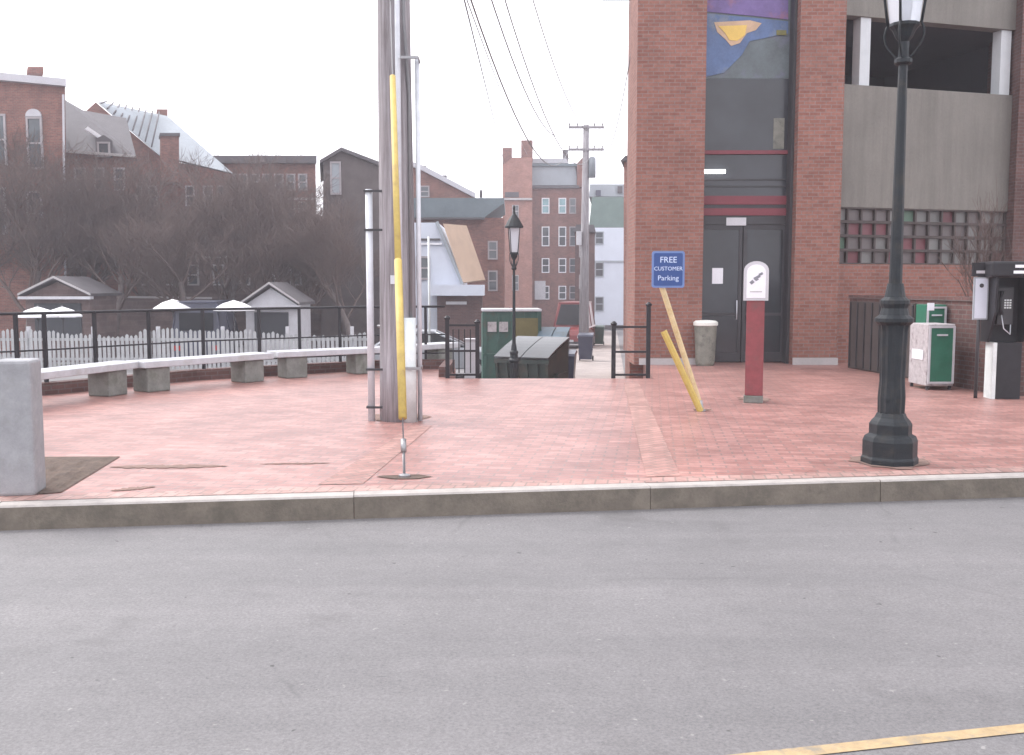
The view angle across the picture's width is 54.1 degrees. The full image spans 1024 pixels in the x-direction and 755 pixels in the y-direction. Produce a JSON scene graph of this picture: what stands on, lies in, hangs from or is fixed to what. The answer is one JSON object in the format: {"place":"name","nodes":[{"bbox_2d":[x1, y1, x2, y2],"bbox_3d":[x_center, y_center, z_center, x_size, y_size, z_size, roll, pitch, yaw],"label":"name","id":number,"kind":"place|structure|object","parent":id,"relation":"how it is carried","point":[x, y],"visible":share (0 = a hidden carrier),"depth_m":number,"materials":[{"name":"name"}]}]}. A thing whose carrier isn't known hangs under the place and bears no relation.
{"place":"outdoors","nodes":[
{"label":"outdoors","id":0,"kind":"place"},
{"bbox_2d":[1,327,625,381],"bbox_3d":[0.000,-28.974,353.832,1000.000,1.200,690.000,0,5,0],"label":"ground","id":1,"kind":"structure","parent":0,"point":[571,346],"depth_m":39.07,"materials":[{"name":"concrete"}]},
{"bbox_2d":[0,67,66,353],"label":"brick house","id":2,"kind":"structure","parent":1,"relation":"on","point":[32,98],"depth_m":45.16,"materials":[{"name":"red brick"}]},
{"bbox_2d":[0,114,7,164],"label":"window","id":3,"kind":"structure","parent":2,"relation":"in","point":[2,116],"depth_m":45.14,"materials":[{"name":"clear glass"}]},
{"bbox_2d":[25,117,43,168],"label":"window","id":4,"kind":"structure","parent":2,"relation":"in","point":[31,122],"depth_m":45.14,"materials":[{"name":"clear glass"}]},
{"bbox_2d":[18,305,57,366],"bbox_3d":[-17.146,-1.511,36.313,1.330,2.240,1.330,-1,5,-15],"label":"patio umbrella","id":5,"kind":"object","parent":1,"relation":"on","point":[37,309],"visible":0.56,"depth_m":35.94,"materials":[{"name":"white fabric"}]},
{"bbox_2d":[0,120,87,266],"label":"bare tree","id":6,"kind":"object","parent":1,"relation":"on","point":[25,166],"visible":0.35,"depth_m":44.36,"materials":[{"name":"brown plant"}]},
{"bbox_2d":[0,138,130,355],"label":"bare tree","id":7,"kind":"object","parent":1,"relation":"on","point":[33,260],"visible":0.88,"depth_m":43.10,"materials":[{"name":"brown plant"}]},
{"bbox_2d":[51,305,81,365],"bbox_3d":[-16.658,-1.575,37.211,1.256,2.240,1.256,-4,7,-40],"label":"patio umbrella","id":8,"kind":"object","parent":1,"relation":"on","point":[62,316],"visible":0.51,"depth_m":36.93,"materials":[{"name":"white fabric"}]},
{"bbox_2d":[17,276,121,361],"bbox_3d":[-17.845,-2.417,40.729,2.829,3.370,3.240,0,5,0],"label":"market booth","id":9,"kind":"object","parent":1,"relation":"on","point":[76,293],"visible":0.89,"depth_m":39.44,"materials":[{"name":"grey wood"}]},
{"bbox_2d":[13,170,184,282],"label":"bare tree","id":10,"kind":"object","parent":1,"relation":"on","point":[79,272],"visible":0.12,"depth_m":46.35,"materials":[{"name":"brown plant"}]},
{"bbox_2d":[65,100,137,295],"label":"slate house","id":11,"kind":"structure","parent":1,"relation":"on","point":[101,131],"depth_m":53.74,"materials":[{"name":"brick"}]},
{"bbox_2d":[97,142,110,156],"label":"window","id":12,"kind":"structure","parent":11,"relation":"in","point":[105,146],"depth_m":52.85,"materials":[{"name":"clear glass"}]},
{"bbox_2d":[18,166,196,335],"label":"bare tree","id":13,"kind":"object","parent":1,"relation":"on","point":[122,298],"visible":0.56,"depth_m":43.76,"materials":[{"name":"brown plant"}]},
{"bbox_2d":[34,140,213,298],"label":"bare tree","id":14,"kind":"object","parent":1,"relation":"on","point":[104,179],"visible":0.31,"depth_m":44.79,"materials":[{"name":"brown plant"}]},
{"bbox_2d":[87,100,232,215],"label":"gable house","id":15,"kind":"structure","parent":1,"relation":"on","point":[160,132],"depth_m":59.23,"materials":[{"name":"brick"}]},
{"bbox_2d":[116,296,211,353],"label":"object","id":16,"kind":"object","parent":1,"relation":"on","point":[132,324],"visible":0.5,"depth_m":45.45,"materials":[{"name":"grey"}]},
{"bbox_2d":[153,297,189,318],"bbox_3d":[-12.491,-1.696,36.999,1.367,2.512,1.367,3,6,27],"label":"patio umbrella","id":17,"kind":"object","parent":1,"relation":"on","point":[172,303],"visible":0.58,"depth_m":36.49,"materials":[{"name":"white fabric"}]},
{"bbox_2d":[87,197,258,300],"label":"bare tree","id":18,"kind":"object","parent":1,"relation":"on","point":[171,267],"visible":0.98,"depth_m":42.58,"materials":[{"name":"brown plant"}]},
{"bbox_2d":[0,326,366,368],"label":"picket fence","id":19,"kind":"object","parent":1,"relation":"on","point":[28,339],"visible":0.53,"depth_m":34.02,"materials":[{"name":"wood"}]},
{"bbox_2d":[171,300,239,356],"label":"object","id":20,"kind":"object","parent":1,"relation":"on","point":[185,321],"visible":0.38,"depth_m":36.81,"materials":[{"name":"grey paint"}]},
{"bbox_2d":[137,216,321,344],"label":"boarded building","id":21,"kind":"structure","parent":1,"relation":"on","point":[195,287],"depth_m":55.79,"materials":[{"name":"brown wood"}]},
{"bbox_2d":[159,142,301,300],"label":"bare tree","id":22,"kind":"object","parent":1,"relation":"on","point":[232,289],"visible":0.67,"depth_m":45.27,"materials":[{"name":"brown plant"}]},
{"bbox_2d":[213,298,254,365],"bbox_3d":[-10.240,-1.678,37.001,1.367,2.476,1.367,1,5,10],"label":"patio umbrella","id":23,"kind":"object","parent":1,"relation":"on","point":[233,303],"visible":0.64,"depth_m":36.61,"materials":[{"name":"white fabric"}]},
{"bbox_2d":[160,141,312,299],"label":"bare tree","id":24,"kind":"object","parent":1,"relation":"on","point":[226,282],"visible":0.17,"depth_m":51.31,"materials":[{"name":"brown plant"}]},
{"bbox_2d":[214,156,316,212],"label":"long brick building","id":25,"kind":"structure","parent":1,"relation":"on","point":[310,166],"depth_m":61.08,"materials":[{"name":"brick"}]},
{"bbox_2d":[188,164,363,290],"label":"bare tree","id":26,"kind":"object","parent":1,"relation":"on","point":[290,190],"visible":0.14,"depth_m":49.38,"materials":[{"name":"brown plant"}]},
{"bbox_2d":[241,282,314,361],"bbox_3d":[-9.463,-2.303,40.740,2.327,3.139,3.240,0,5,0],"label":"market booth","id":27,"kind":"object","parent":1,"relation":"on","point":[277,294],"visible":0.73,"depth_m":39.43,"materials":[{"name":"white painted wood siding"},{"name":"grey roof shingles"}]},
{"bbox_2d":[212,185,345,295],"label":"bare tree","id":28,"kind":"object","parent":1,"relation":"on","point":[247,267],"visible":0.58,"depth_m":44.26,"materials":[{"name":"brown plant"}]},
{"bbox_2d":[239,197,362,348],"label":"bare tree","id":29,"kind":"object","parent":1,"relation":"on","point":[294,279],"visible":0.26,"depth_m":44.73,"materials":[{"name":"brown plant"}]},
{"bbox_2d":[266,185,379,346],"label":"bare tree","id":30,"kind":"object","parent":1,"relation":"on","point":[335,257],"visible":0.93,"depth_m":42.21,"materials":[{"name":"brown plant"}]},
{"bbox_2d":[320,147,379,347],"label":"shingled house","id":31,"kind":"structure","parent":1,"relation":"on","point":[352,175],"depth_m":51.49,"materials":[{"name":"grey"}]},
{"bbox_2d":[330,161,341,194],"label":"window","id":32,"kind":"structure","parent":31,"relation":"in","point":[335,166],"depth_m":51.21,"materials":[{"name":"glass"}]},
{"bbox_2d":[375,329,480,377],"bbox_3d":[-2.547,-0.742,31.061,4.555,1.455,2.000,0,5,-4],"label":"parked car","id":33,"kind":"object","parent":1,"relation":"on","point":[437,338],"visible":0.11,"depth_m":30.31,"materials":[{"name":"silver paint"}]},
{"bbox_2d":[413,162,474,197],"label":"sloped roof house","id":34,"kind":"structure","parent":1,"relation":"on","point":[434,184],"depth_m":69.07,"materials":[{"name":"brick"}]},
{"bbox_2d":[414,221,485,346],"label":"white gable house","id":35,"kind":"structure","parent":1,"relation":"on","point":[455,267],"depth_m":47.65,"materials":[{"name":"wood"}]},
{"bbox_2d":[416,256,427,279],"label":"window","id":36,"kind":"structure","parent":35,"relation":"in","point":[424,259],"depth_m":47.67,"materials":[{"name":"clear glass"}]},
{"bbox_2d":[414,190,504,307],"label":"flat roofed building","id":37,"kind":"structure","parent":1,"relation":"on","point":[481,219],"depth_m":63.41,"materials":[{"name":"brick"}]},
{"bbox_2d":[488,241,497,259],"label":"window","id":38,"kind":"structure","parent":37,"relation":"in","point":[492,245],"depth_m":63.47,"materials":[{"name":"clear glass"}]},
{"bbox_2d":[488,270,497,290],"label":"window","id":39,"kind":"structure","parent":37,"relation":"in","point":[492,274],"depth_m":63.64,"materials":[{"name":"clear glass"}]},
{"bbox_2d":[464,338,474,377],"bbox_3d":[-0.720,0.243,17.803,0.260,1.870,0.230,0,5,0],"label":"utility cabinet","id":40,"kind":"object","parent":1,"relation":"on","point":[467,357],"visible":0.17,"depth_m":17.64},
{"bbox_2d":[503,140,582,326],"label":"mansard building","id":41,"kind":"structure","parent":1,"relation":"on","point":[542,197],"depth_m":96.84,"materials":[{"name":"brick"}]},
{"bbox_2d":[535,281,545,299],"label":"doorway","id":42,"kind":"structure","parent":41,"relation":"in","point":[540,286],"depth_m":97.49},
{"bbox_2d":[542,198,548,213],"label":"window","id":43,"kind":"structure","parent":41,"relation":"in","point":[545,201],"depth_m":96.83,"materials":[{"name":"glass"}]},
{"bbox_2d":[542,227,548,245],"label":"window","id":44,"kind":"structure","parent":41,"relation":"in","point":[545,230],"depth_m":97.09,"materials":[{"name":"glass"}]},
{"bbox_2d":[558,198,565,213],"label":"window","id":45,"kind":"structure","parent":41,"relation":"in","point":[561,201],"depth_m":96.83,"materials":[{"name":"glass"}]},
{"bbox_2d":[558,227,565,245],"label":"window","id":46,"kind":"structure","parent":41,"relation":"in","point":[561,230],"depth_m":97.11,"materials":[{"name":"white paint"}]},
{"bbox_2d":[558,258,565,272],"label":"window","id":47,"kind":"structure","parent":41,"relation":"in","point":[561,261],"depth_m":97.35,"materials":[{"name":"glass"}]},
{"bbox_2d":[558,286,565,299],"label":"window","id":48,"kind":"structure","parent":41,"relation":"in","point":[561,289],"depth_m":97.59,"materials":[{"name":"white paint"}]},
{"bbox_2d":[569,198,575,213],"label":"window","id":49,"kind":"structure","parent":41,"relation":"in","point":[572,201],"depth_m":96.83,"materials":[{"name":"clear glass"}]},
{"bbox_2d":[574,225,595,318],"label":"alley side building","id":50,"kind":"structure","parent":1,"relation":"on","point":[592,232],"depth_m":74.56,"materials":[{"name":"brick"}]},
{"bbox_2d":[568,123,603,354],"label":"utility pole","id":51,"kind":"object","parent":1,"relation":"on","point":[588,172],"visible":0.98,"depth_m":44.41,"materials":[{"name":"wood"},{"name":"galvanised steel"},{"name":"grey painted metal"}]},
{"bbox_2d":[470,0,568,165],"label":"overhead wire","id":52,"kind":"object","parent":51,"relation":"attached to","point":[502,84],"visible":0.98,"depth_m":19.81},
{"bbox_2d":[491,0,568,136],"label":"overhead wire","id":53,"kind":"object","parent":51,"relation":"attached to","point":[516,68],"visible":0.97,"depth_m":21.75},
{"bbox_2d":[504,0,593,164],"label":"overhead wire","id":54,"kind":"object","parent":51,"relation":"attached to","point":[533,85],"visible":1,"depth_m":21.39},
{"bbox_2d":[533,0,600,132],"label":"overhead wire","id":55,"kind":"object","parent":51,"relation":"attached to","point":[555,68],"visible":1,"depth_m":23.75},
{"bbox_2d":[589,184,623,329],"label":"white clapboard building","id":56,"kind":"structure","parent":1,"relation":"on","point":[607,212],"depth_m":91.33,"materials":[{"name":"wood"}]},
{"bbox_2d":[595,231,603,243],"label":"window","id":57,"kind":"structure","parent":56,"relation":"in","point":[599,236],"depth_m":91.16,"materials":[{"name":"glass"}]},
{"bbox_2d":[595,262,603,276],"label":"window","id":58,"kind":"structure","parent":56,"relation":"in","point":[599,266],"depth_m":91.43,"materials":[{"name":"glass"}]},
{"bbox_2d":[595,297,603,310],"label":"window","id":59,"kind":"structure","parent":56,"relation":"in","point":[599,301],"depth_m":91.72,"materials":[{"name":"glass"}]},
{"bbox_2d":[602,0,1023,377],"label":"brick building","id":60,"kind":"structure","parent":1,"relation":"on","point":[763,131],"depth_m":20.55,"materials":[{"name":"red brick"},{"name":"concrete"},{"name":"dark metal"}]},
{"bbox_2d":[621,156,626,349],"bbox_3d":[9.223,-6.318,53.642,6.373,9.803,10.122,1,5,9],"label":"drainpipe","id":61,"kind":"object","parent":60,"relation":"attached to","point":[624,161],"depth_m":49.59,"materials":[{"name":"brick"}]},
{"bbox_2d":[702,225,742,361],"bbox_3d":[4.322,-1.744,20.825,0.887,2.837,0.113,0,5,0],"label":"door","id":62,"kind":"structure","parent":60,"relation":"in","point":[722,244],"depth_m":20.83,"materials":[{"name":"metal"}]},
{"bbox_2d":[705,79,788,149],"bbox_3d":[4.776,-5.377,20.519,1.754,1.440,0.020,0,5,0],"label":"window glass","id":63,"kind":"structure","parent":60,"relation":"in","point":[740,114],"depth_m":20.51,"materials":[{"name":"glass"}]},
{"bbox_2d":[740,225,784,361],"bbox_3d":[5.229,-1.747,20.851,0.887,2.837,0.060,0,5,0],"label":"door","id":64,"kind":"structure","parent":60,"relation":"in","point":[765,244],"depth_m":20.81,"materials":[{"name":"metal"}]},
{"bbox_2d":[839,207,1006,264],"bbox_3d":[8.621,-2.977,21.285,4.317,1.157,0.290,-2,5,-17],"label":"lattice window","id":65,"kind":"structure","parent":60,"relation":"in","point":[865,233],"depth_m":21.18,"materials":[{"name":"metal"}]},
{"bbox_2d":[0,0,628,221],"label":"sky","id":66,"kind":"structure","parent":0,"point":[238,74],"materials":[{"name":"white"}]},
{"bbox_2d":[428,236,430,342],"bbox_3d":[-2.472,-2.066,29.936,0.065,4.258,0.065,0,5,0],"label":"flag pole","id":67,"kind":"object","parent":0,"point":[429,336],"visible":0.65,"depth_m":29.86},
{"bbox_2d":[0,497,1023,754],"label":"road","id":68,"kind":"structure","parent":0,"point":[712,629],"depth_m":5.15,"materials":[{"name":"asphalt"}]},
{"bbox_2d":[0,472,1023,530],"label":"kerb","id":69,"kind":"structure","parent":68,"relation":"on","point":[98,513],"depth_m":7.84,"materials":[{"name":"concrete"}]},
{"bbox_2d":[731,723,1023,754],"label":"road marking","id":70,"kind":"object","parent":68,"relation":"on","point":[907,740],"depth_m":3.92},
{"bbox_2d":[2,362,1023,501],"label":"sidewalk","id":71,"kind":"structure","parent":0,"point":[810,418],"depth_m":11.28,"materials":[{"name":"brick"}]},
{"bbox_2d":[0,358,45,495],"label":"stone bollard","id":72,"kind":"object","parent":71,"relation":"on","point":[22,461],"visible":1,"depth_m":7.61,"materials":[{"name":"stone"}]},
{"bbox_2d":[37,456,119,493],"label":"tree pit soil","id":73,"kind":"object","parent":71,"relation":"on","point":[63,473],"visible":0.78,"depth_m":8.69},
{"bbox_2d":[41,360,138,396],"bbox_3d":[-6.306,0.136,13.488,0.480,0.470,3.570,2,5,17],"label":"stone bench","id":74,"kind":"object","parent":71,"relation":"on","point":[107,379],"visible":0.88,"depth_m":14.51,"materials":[{"name":"stone"}]},
{"bbox_2d":[110,464,224,467],"bbox_3d":[-3.046,0.787,8.895,1.052,0.001,0.192,0,5,0],"label":"dirt patch","id":75,"kind":"object","parent":71,"relation":"on","point":[164,466],"visible":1,"depth_m":8.88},
{"bbox_2d":[127,352,273,391],"bbox_3d":[-4.943,-0.103,16.096,0.480,0.470,2.483,4,6,35],"label":"stone bench","id":76,"kind":"object","parent":71,"relation":"on","point":[151,375],"visible":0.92,"depth_m":15.69,"materials":[{"name":"stone"}]},
{"bbox_2d":[42,359,454,395],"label":"wall","id":77,"kind":"structure","parent":71,"relation":"on","point":[66,386],"depth_m":17.15,"materials":[{"name":"concrete"}]},
{"bbox_2d":[0,305,444,381],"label":"railing","id":78,"kind":"object","parent":77,"relation":"on","point":[45,350],"visible":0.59,"depth_m":16.68,"materials":[{"name":"black metal"}]},
{"bbox_2d":[267,346,379,377],"bbox_3d":[-3.336,-0.276,17.987,2.055,0.470,0.480,-4,7,-38],"label":"stone bench","id":79,"kind":"object","parent":71,"relation":"on","point":[291,363],"visible":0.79,"depth_m":17.57,"materials":[{"name":"stone"}]},
{"bbox_2d":[318,425,431,484],"bbox_3d":[-1.167,0.708,9.778,0.352,0.001,3.484,1,5,7],"label":"paving band","id":80,"kind":"object","parent":71,"relation":"on","point":[362,470],"visible":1,"depth_m":9.14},
{"bbox_2d":[363,0,422,477],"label":"utility pole","id":81,"kind":"object","parent":71,"relation":"on","point":[400,368],"visible":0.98,"depth_m":11.62,"materials":[{"name":"grey wood"}]},
{"bbox_2d":[464,0,503,161],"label":"overhead wire","id":82,"kind":"object","parent":81,"relation":"attached to","point":[480,64],"visible":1,"depth_m":31.91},
{"bbox_2d":[466,0,526,153],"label":"overhead wire","id":83,"kind":"object","parent":81,"relation":"attached to","point":[489,61],"visible":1,"depth_m":26.87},
{"bbox_2d":[377,474,432,478],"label":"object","id":84,"kind":"structure","parent":71,"relation":"on","point":[414,476],"depth_m":8.41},
{"bbox_2d":[374,342,457,358],"bbox_3d":[-1.814,-0.412,19.472,0.480,0.470,1.860,4,7,40],"label":"stone bench","id":85,"kind":"object","parent":71,"relation":"on","point":[434,347],"visible":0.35,"depth_m":19.68,"materials":[{"name":"stone"}]},
{"bbox_2d":[444,315,479,377],"bbox_3d":[-0.860,-0.531,17.376,0.631,1.090,0.111,0,5,0],"label":"stair railing","id":86,"kind":"object","parent":71,"relation":"on","point":[448,351],"visible":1,"depth_m":17.36,"materials":[{"name":"black metal"}]},
{"bbox_2d":[0,467,1023,500],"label":"paving edge","id":87,"kind":"object","parent":71,"relation":"on","point":[449,485],"visible":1,"depth_m":8.08,"materials":[{"name":"concrete"}]},
{"bbox_2d":[610,302,651,377],"bbox_3d":[2.060,-0.645,17.355,0.711,1.320,0.111,0,5,0],"label":"stair railing","id":88,"kind":"object","parent":71,"relation":"on","point":[613,339],"visible":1,"depth_m":17.33,"materials":[{"name":"black metal"}]},
{"bbox_2d":[624,382,680,476],"bbox_3d":[1.636,0.455,12.534,0.292,0.001,8.332,0,5,5],"label":"paving band","id":89,"kind":"object","parent":71,"relation":"on","point":[657,458],"visible":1,"depth_m":10.59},
{"bbox_2d":[652,251,705,411],"bbox_3d":[2.124,-0.555,12.744,0.719,2.086,0.122,0,5,0],"label":"parking sign","id":90,"kind":"object","parent":71,"relation":"on","point":[668,269],"visible":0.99,"depth_m":12.69,"materials":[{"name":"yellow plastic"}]},
{"bbox_2d":[693,320,717,365],"bbox_3d":[3.888,-0.697,20.161,0.484,0.912,0.484,0,5,0],"label":"litter bin","id":91,"kind":"object","parent":71,"relation":"on","point":[705,332],"visible":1,"depth_m":20.00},
{"bbox_2d":[743,261,768,402],"bbox_3d":[3.333,-0.621,13.744,0.330,1.932,0.271,1,5,14],"label":"information post","id":92,"kind":"object","parent":71,"relation":"on","point":[756,286],"visible":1,"depth_m":13.63,"materials":[{"name":"metal"}]},
{"bbox_2d":[847,456,929,468],"bbox_3d":[3.445,0.763,9.150,0.731,0.001,0.686,-4,7,-39],"label":"dirt patch","id":93,"kind":"object","parent":71,"relation":"on","point":[920,463],"visible":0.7,"depth_m":9.02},
{"bbox_2d":[860,0,926,466],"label":"street lamp","id":94,"kind":"object","parent":71,"relation":"on","point":[889,439],"visible":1,"depth_m":8.87,"materials":[{"name":"black metal"}]},
{"bbox_2d":[916,303,946,322],"bbox_3d":[6.804,-0.552,16.313,0.352,1.325,0.405,0,5,-3],"label":"newspaper box","id":95,"kind":"object","parent":71,"relation":"on","point":[931,313],"visible":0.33,"depth_m":16.11,"materials":[{"name":"metal"}]},
{"bbox_2d":[929,308,944,322],"bbox_3d":[6.824,-0.551,16.135,0.270,1.117,0.043,0,5,-3],"label":"door","id":96,"kind":"structure","parent":95,"relation":"in","point":[936,316],"depth_m":16.10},
{"bbox_2d":[908,323,955,389],"bbox_3d":[6.568,-0.339,15.690,0.442,1.015,0.665,0,5,-3],"label":"newspaper box","id":97,"kind":"object","parent":71,"relation":"on","point":[932,355],"visible":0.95,"depth_m":15.41,"materials":[{"name":"metal"}]},
{"bbox_2d":[930,328,952,381],"bbox_3d":[6.595,-0.341,15.380,0.360,0.835,0.043,0,5,-3],"label":"door","id":98,"kind":"structure","parent":97,"relation":"in","point":[941,338],"depth_m":15.39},
{"bbox_2d":[936,181,1016,296],"bbox_3d":[8.365,-1.786,17.964,1.260,3.712,1.153,-2,6,-20],"label":"bare shrub","id":99,"kind":"object","parent":71,"relation":"on","point":[984,248],"visible":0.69,"depth_m":17.89,"materials":[{"name":"brown plant"}]},
{"bbox_2d":[971,261,1023,398],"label":"pay telephone","id":100,"kind":"object","parent":71,"relation":"on","point":[998,302],"visible":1,"depth_m":14.16,"materials":[{"name":"black metal"},{"name":"light galvanised steel"},{"name":"white painted metal"}]},
{"bbox_2d":[575,331,624,377],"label":"alley path","id":101,"kind":"structure","parent":0,"point":[599,366],"depth_m":38.29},
{"bbox_2d":[481,308,541,377],"bbox_3d":[-0.037,-0.835,27.949,1.604,2.168,1.580,0,5,-3],"label":"utility cabinet","id":102,"kind":"object","parent":101,"relation":"on","point":[496,330],"visible":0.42,"depth_m":27.16,"materials":[{"name":"metal"}]},
{"bbox_2d":[505,206,522,377],"bbox_3d":[0.040,-1.260,20.270,0.359,4.413,0.359,-1,5,-10],"label":"street lamp","id":103,"kind":"object","parent":101,"relation":"on","point":[513,225],"visible":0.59,"depth_m":20.17,"materials":[{"name":"black metal"}]},
{"bbox_2d":[494,336,569,377],"bbox_3d":[0.479,-0.178,24.134,1.534,1.555,1.455,2,6,24],"label":"dumpster","id":104,"kind":"object","parent":101,"relation":"on","point":[542,357],"visible":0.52,"depth_m":23.77,"materials":[{"name":"metal"}]},
{"bbox_2d":[537,327,569,343],"bbox_3d":[1.093,-0.501,27.002,0.934,1.675,1.155,1,5,12],"label":"dumpster","id":105,"kind":"object","parent":101,"relation":"on","point":[555,331],"visible":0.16,"depth_m":27.09,"materials":[{"name":"metal"}]},
{"bbox_2d":[568,350,576,377],"bbox_3d":[1.358,-0.140,26.103,0.640,1.120,0.775,1,5,8],"label":"wheeled bin","id":106,"kind":"object","parent":101,"relation":"on","point":[572,363],"visible":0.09,"depth_m":25.76,"materials":[{"name":"blue paint"}]},
{"bbox_2d":[553,301,595,344],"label":"parked van","id":107,"kind":"object","parent":101,"relation":"on","point":[567,313],"visible":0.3,"depth_m":52.62,"materials":[{"name":"red paint"}]},
{"bbox_2d":[578,333,593,360],"bbox_3d":[2.955,-1.217,40.063,0.640,1.120,0.775,1,5,8],"label":"wheeled bin","id":108,"kind":"object","parent":101,"relation":"on","point":[585,342],"visible":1,"depth_m":39.77,"materials":[{"name":"blue paint"}]},
{"bbox_2d":[595,325,604,344],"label":"wheeled bin","id":109,"kind":"object","parent":101,"relation":"on","point":[599,334],"visible":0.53,"depth_m":55.72,"materials":[{"name":"plastic"}]},
{"bbox_2d":[848,295,1023,395],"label":"low wall","id":110,"kind":"structure","parent":0,"point":[863,343],"depth_m":16.75,"materials":[{"name":"brick"}]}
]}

